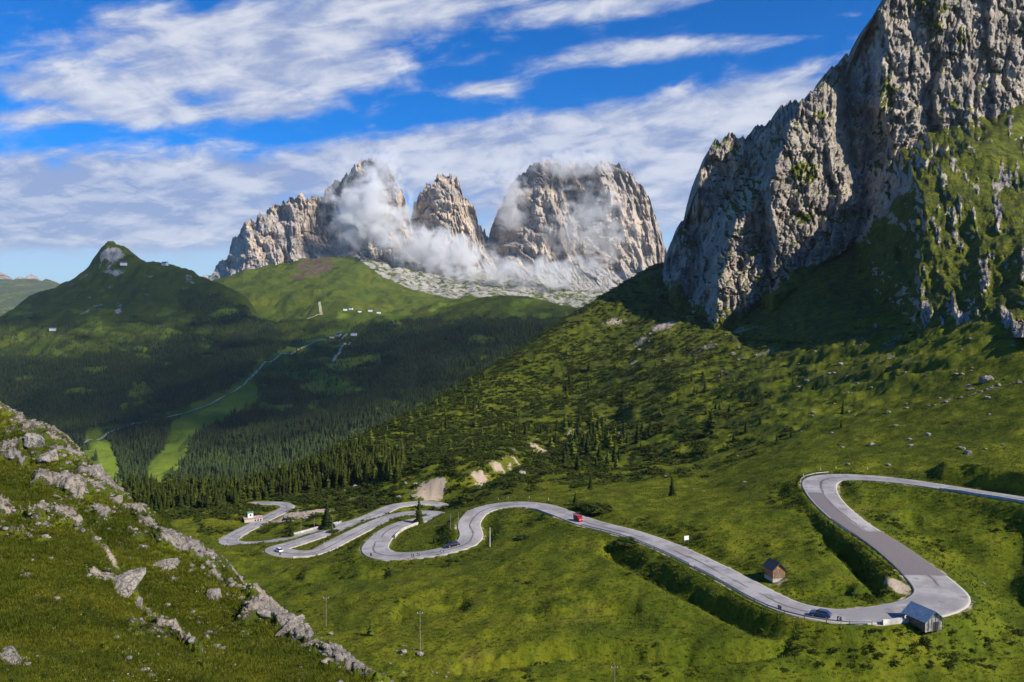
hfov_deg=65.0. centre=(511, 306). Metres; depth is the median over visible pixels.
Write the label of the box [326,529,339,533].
bush
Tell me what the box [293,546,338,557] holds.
retaining wall
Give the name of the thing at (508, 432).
larch tree
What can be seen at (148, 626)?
dwarf shrubs
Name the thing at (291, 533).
spruce tree
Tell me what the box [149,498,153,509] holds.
spruce tree
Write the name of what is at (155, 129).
sky
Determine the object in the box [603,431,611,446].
larch tree
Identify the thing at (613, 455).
spruce tree
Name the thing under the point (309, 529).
retaining wall
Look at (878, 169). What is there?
cliff
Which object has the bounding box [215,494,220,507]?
spruce tree
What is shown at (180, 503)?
spruce tree
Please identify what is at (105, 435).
valley road
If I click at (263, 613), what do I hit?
boulder
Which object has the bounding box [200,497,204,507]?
spruce tree
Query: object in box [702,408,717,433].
spruce tree
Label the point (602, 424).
spruce tree
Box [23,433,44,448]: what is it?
boulder
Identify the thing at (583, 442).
spruce tree
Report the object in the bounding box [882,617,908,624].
barrier
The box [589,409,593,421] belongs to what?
larch tree
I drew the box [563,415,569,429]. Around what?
larch tree
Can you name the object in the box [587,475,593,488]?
spruce tree
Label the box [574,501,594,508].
bush
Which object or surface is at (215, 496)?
spruce tree
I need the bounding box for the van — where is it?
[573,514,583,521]
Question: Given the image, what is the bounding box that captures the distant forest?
[0,288,563,482]
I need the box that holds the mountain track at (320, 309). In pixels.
[303,301,323,318]
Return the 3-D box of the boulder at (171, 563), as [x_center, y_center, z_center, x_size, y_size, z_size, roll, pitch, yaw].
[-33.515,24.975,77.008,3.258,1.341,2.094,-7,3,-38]
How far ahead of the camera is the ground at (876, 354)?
245.12 m
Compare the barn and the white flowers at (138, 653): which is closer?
the white flowers at (138, 653)
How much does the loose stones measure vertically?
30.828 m
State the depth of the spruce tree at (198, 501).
446.26 m
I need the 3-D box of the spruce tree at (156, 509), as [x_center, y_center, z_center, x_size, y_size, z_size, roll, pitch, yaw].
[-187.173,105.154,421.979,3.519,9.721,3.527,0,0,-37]
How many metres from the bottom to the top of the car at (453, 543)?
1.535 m
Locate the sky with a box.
[0,0,880,283]
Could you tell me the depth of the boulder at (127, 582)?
67.47 m
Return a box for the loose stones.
[0,405,393,681]
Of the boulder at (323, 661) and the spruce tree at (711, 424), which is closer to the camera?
the boulder at (323, 661)
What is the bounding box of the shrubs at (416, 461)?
[124,263,1023,681]
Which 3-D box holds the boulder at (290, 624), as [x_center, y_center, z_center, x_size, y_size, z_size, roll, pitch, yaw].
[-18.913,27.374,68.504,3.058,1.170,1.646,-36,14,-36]
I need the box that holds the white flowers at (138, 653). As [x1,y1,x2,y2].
[10,489,302,680]
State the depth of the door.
170.36 m
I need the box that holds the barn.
[901,601,945,632]
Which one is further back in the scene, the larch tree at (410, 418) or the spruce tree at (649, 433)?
the larch tree at (410, 418)
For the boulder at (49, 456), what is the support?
on the ground at (876, 354)
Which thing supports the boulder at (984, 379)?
on the ground at (876, 354)
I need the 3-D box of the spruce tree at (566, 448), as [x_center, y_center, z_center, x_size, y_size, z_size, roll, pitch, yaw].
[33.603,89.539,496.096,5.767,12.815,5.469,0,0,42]
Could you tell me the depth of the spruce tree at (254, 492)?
487.79 m
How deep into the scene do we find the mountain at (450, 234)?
6244.14 m
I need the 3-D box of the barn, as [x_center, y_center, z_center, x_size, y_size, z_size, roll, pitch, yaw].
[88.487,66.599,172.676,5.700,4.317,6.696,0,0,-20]
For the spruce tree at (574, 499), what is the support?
on the ground at (876, 354)
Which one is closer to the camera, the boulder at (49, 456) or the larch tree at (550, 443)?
the boulder at (49, 456)
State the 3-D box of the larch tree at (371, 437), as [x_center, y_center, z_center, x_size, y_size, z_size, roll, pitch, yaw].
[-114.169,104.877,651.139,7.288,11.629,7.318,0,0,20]
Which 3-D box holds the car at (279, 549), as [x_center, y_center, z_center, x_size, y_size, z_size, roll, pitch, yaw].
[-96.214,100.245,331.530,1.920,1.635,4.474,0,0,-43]
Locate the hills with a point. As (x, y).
(108, 289)
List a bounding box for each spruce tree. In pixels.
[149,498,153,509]
[153,498,158,511]
[158,498,162,510]
[176,492,183,506]
[184,489,189,504]
[195,492,201,508]
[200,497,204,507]
[203,493,210,508]
[212,488,217,502]
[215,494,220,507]
[225,484,229,500]
[232,494,237,503]
[251,485,255,499]
[288,527,293,536]
[318,504,335,529]
[412,499,423,524]
[523,421,527,435]
[562,449,566,462]
[563,441,571,459]
[572,430,578,443]
[572,493,577,504]
[575,422,582,437]
[575,455,581,470]
[577,413,581,424]
[581,433,585,446]
[584,437,592,454]
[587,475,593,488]
[588,422,592,437]
[592,422,595,434]
[596,444,602,458]
[600,417,604,431]
[611,441,618,461]
[634,423,641,441]
[647,424,651,437]
[668,477,676,495]
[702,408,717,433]
[743,422,747,432]
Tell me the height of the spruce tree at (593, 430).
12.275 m
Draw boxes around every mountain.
[0,272,59,315]
[202,157,424,280]
[410,173,496,273]
[487,158,666,290]
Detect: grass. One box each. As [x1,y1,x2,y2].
[0,410,391,681]
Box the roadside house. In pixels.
[243,511,262,522]
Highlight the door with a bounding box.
[933,622,937,630]
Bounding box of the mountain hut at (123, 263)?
[120,261,127,265]
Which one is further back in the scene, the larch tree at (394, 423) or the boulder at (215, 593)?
the larch tree at (394, 423)
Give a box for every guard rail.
[581,524,688,563]
[694,565,871,624]
[800,471,829,487]
[831,518,906,581]
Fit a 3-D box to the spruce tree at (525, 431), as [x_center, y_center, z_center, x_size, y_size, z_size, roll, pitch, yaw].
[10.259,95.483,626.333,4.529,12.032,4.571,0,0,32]
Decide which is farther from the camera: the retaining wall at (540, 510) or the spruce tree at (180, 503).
the spruce tree at (180, 503)
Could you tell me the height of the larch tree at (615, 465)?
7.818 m
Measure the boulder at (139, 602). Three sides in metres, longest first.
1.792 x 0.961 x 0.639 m
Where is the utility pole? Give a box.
[417,612,422,650]
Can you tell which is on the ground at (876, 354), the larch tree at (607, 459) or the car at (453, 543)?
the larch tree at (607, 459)
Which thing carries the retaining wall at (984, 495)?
on the ground at (876, 354)
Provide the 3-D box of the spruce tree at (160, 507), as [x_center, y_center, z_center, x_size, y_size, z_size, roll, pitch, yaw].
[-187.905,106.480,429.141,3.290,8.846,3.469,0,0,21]
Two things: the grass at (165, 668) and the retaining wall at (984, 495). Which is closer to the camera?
the grass at (165, 668)
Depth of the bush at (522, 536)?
267.50 m
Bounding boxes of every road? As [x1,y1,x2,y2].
[84,333,346,442]
[218,501,448,544]
[264,474,1023,624]
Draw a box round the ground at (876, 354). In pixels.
[0,262,1023,681]
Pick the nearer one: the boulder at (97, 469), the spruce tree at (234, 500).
the boulder at (97, 469)
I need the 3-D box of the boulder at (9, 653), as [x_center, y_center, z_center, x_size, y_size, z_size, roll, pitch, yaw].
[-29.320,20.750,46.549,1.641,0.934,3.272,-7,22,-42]
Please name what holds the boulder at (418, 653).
on the ground at (876, 354)
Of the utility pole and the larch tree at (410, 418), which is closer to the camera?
the utility pole
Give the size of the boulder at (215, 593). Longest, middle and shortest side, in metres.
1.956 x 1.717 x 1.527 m
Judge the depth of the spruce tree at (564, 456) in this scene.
478.66 m
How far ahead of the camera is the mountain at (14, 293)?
14518.29 m
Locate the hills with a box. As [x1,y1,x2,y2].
[0,241,615,486]
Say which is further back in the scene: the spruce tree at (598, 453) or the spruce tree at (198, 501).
the spruce tree at (598, 453)
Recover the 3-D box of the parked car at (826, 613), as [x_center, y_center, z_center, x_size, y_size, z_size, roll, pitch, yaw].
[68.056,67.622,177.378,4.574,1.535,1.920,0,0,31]
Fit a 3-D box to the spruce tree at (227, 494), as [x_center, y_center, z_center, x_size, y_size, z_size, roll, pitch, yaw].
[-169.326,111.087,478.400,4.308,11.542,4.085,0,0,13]
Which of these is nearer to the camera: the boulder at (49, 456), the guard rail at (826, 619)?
the boulder at (49, 456)
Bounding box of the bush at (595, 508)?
[581,502,617,514]
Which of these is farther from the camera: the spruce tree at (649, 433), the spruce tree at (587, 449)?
the spruce tree at (649, 433)
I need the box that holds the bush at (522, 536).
[516,534,528,539]
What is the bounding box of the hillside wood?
[121,436,405,507]
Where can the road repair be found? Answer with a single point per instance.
(824, 504)
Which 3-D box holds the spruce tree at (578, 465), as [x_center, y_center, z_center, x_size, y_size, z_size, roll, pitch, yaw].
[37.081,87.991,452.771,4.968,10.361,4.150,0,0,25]
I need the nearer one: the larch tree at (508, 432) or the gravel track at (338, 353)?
the larch tree at (508, 432)
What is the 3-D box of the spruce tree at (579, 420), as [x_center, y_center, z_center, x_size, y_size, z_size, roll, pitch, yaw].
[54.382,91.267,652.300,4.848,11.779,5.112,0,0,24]
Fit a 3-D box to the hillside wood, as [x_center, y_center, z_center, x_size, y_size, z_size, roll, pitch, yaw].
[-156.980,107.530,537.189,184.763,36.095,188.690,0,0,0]
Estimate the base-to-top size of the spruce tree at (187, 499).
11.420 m
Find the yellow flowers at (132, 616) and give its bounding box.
[18,484,327,680]
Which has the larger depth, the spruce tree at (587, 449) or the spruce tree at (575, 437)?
the spruce tree at (575, 437)
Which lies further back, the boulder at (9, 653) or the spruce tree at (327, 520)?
the spruce tree at (327, 520)
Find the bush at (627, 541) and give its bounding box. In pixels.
[609,536,639,546]
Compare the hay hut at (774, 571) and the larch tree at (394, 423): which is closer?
the hay hut at (774, 571)
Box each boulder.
[0,646,21,664]
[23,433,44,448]
[37,449,58,463]
[91,463,104,477]
[111,495,122,502]
[113,567,145,597]
[135,596,142,607]
[155,558,179,569]
[206,588,221,599]
[257,609,271,618]
[273,614,304,636]
[299,639,318,647]
[321,657,332,663]
[416,651,423,655]
[979,375,993,382]
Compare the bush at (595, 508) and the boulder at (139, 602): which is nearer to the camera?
the boulder at (139, 602)
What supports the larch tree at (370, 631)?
on the ground at (876, 354)
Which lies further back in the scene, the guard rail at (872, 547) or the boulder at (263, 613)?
the guard rail at (872, 547)
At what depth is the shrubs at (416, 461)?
509.56 m
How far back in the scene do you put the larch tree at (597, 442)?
520.67 m
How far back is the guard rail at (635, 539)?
243.84 m
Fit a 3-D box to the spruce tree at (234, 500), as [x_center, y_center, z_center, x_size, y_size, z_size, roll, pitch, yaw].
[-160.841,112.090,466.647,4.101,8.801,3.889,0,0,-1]
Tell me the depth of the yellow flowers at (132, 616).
61.57 m
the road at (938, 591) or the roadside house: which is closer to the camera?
the road at (938, 591)
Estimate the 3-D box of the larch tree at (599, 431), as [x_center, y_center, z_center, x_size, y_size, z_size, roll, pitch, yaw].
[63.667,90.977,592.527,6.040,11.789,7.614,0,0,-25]
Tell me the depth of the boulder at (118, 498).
88.02 m
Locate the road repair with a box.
[808,492,867,532]
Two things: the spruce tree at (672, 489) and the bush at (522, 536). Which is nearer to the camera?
the bush at (522, 536)
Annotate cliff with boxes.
[662,0,1023,342]
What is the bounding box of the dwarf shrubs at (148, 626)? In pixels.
[0,420,337,681]
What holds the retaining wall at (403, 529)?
on the ground at (876, 354)
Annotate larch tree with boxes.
[367,619,374,635]
[368,430,374,441]
[392,416,396,427]
[407,411,412,423]
[506,424,511,436]
[547,437,554,446]
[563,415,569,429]
[570,439,578,455]
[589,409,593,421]
[591,431,601,449]
[594,423,601,436]
[602,450,611,467]
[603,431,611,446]
[606,434,613,447]
[611,426,617,438]
[613,456,619,468]
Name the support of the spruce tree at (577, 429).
on the ground at (876, 354)
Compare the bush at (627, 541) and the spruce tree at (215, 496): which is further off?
the spruce tree at (215, 496)
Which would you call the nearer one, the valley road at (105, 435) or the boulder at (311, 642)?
the boulder at (311, 642)
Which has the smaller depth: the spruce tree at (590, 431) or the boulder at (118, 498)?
the boulder at (118, 498)
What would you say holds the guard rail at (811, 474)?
on the ground at (876, 354)
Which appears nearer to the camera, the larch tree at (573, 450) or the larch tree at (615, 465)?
the larch tree at (615, 465)
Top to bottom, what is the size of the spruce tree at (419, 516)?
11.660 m
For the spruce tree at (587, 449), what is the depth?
507.22 m
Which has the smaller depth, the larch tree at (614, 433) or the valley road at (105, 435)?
the larch tree at (614, 433)
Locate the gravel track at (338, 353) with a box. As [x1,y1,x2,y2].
[332,342,350,361]
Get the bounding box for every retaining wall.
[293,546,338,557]
[294,521,341,533]
[394,522,417,538]
[526,507,554,516]
[939,487,1023,502]
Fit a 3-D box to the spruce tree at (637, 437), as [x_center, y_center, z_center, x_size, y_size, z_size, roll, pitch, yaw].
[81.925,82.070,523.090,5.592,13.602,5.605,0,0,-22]
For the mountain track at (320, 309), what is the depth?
4482.10 m
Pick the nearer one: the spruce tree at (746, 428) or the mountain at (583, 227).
the spruce tree at (746, 428)
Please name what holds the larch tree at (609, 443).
on the ground at (876, 354)
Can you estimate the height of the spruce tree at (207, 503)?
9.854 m
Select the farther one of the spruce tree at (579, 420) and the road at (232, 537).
the spruce tree at (579, 420)
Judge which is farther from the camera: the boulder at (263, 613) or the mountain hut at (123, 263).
the mountain hut at (123, 263)
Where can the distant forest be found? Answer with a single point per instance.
(268, 426)
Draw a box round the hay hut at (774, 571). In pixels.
[762,558,787,582]
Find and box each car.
[274,547,282,552]
[445,541,459,546]
[809,608,831,618]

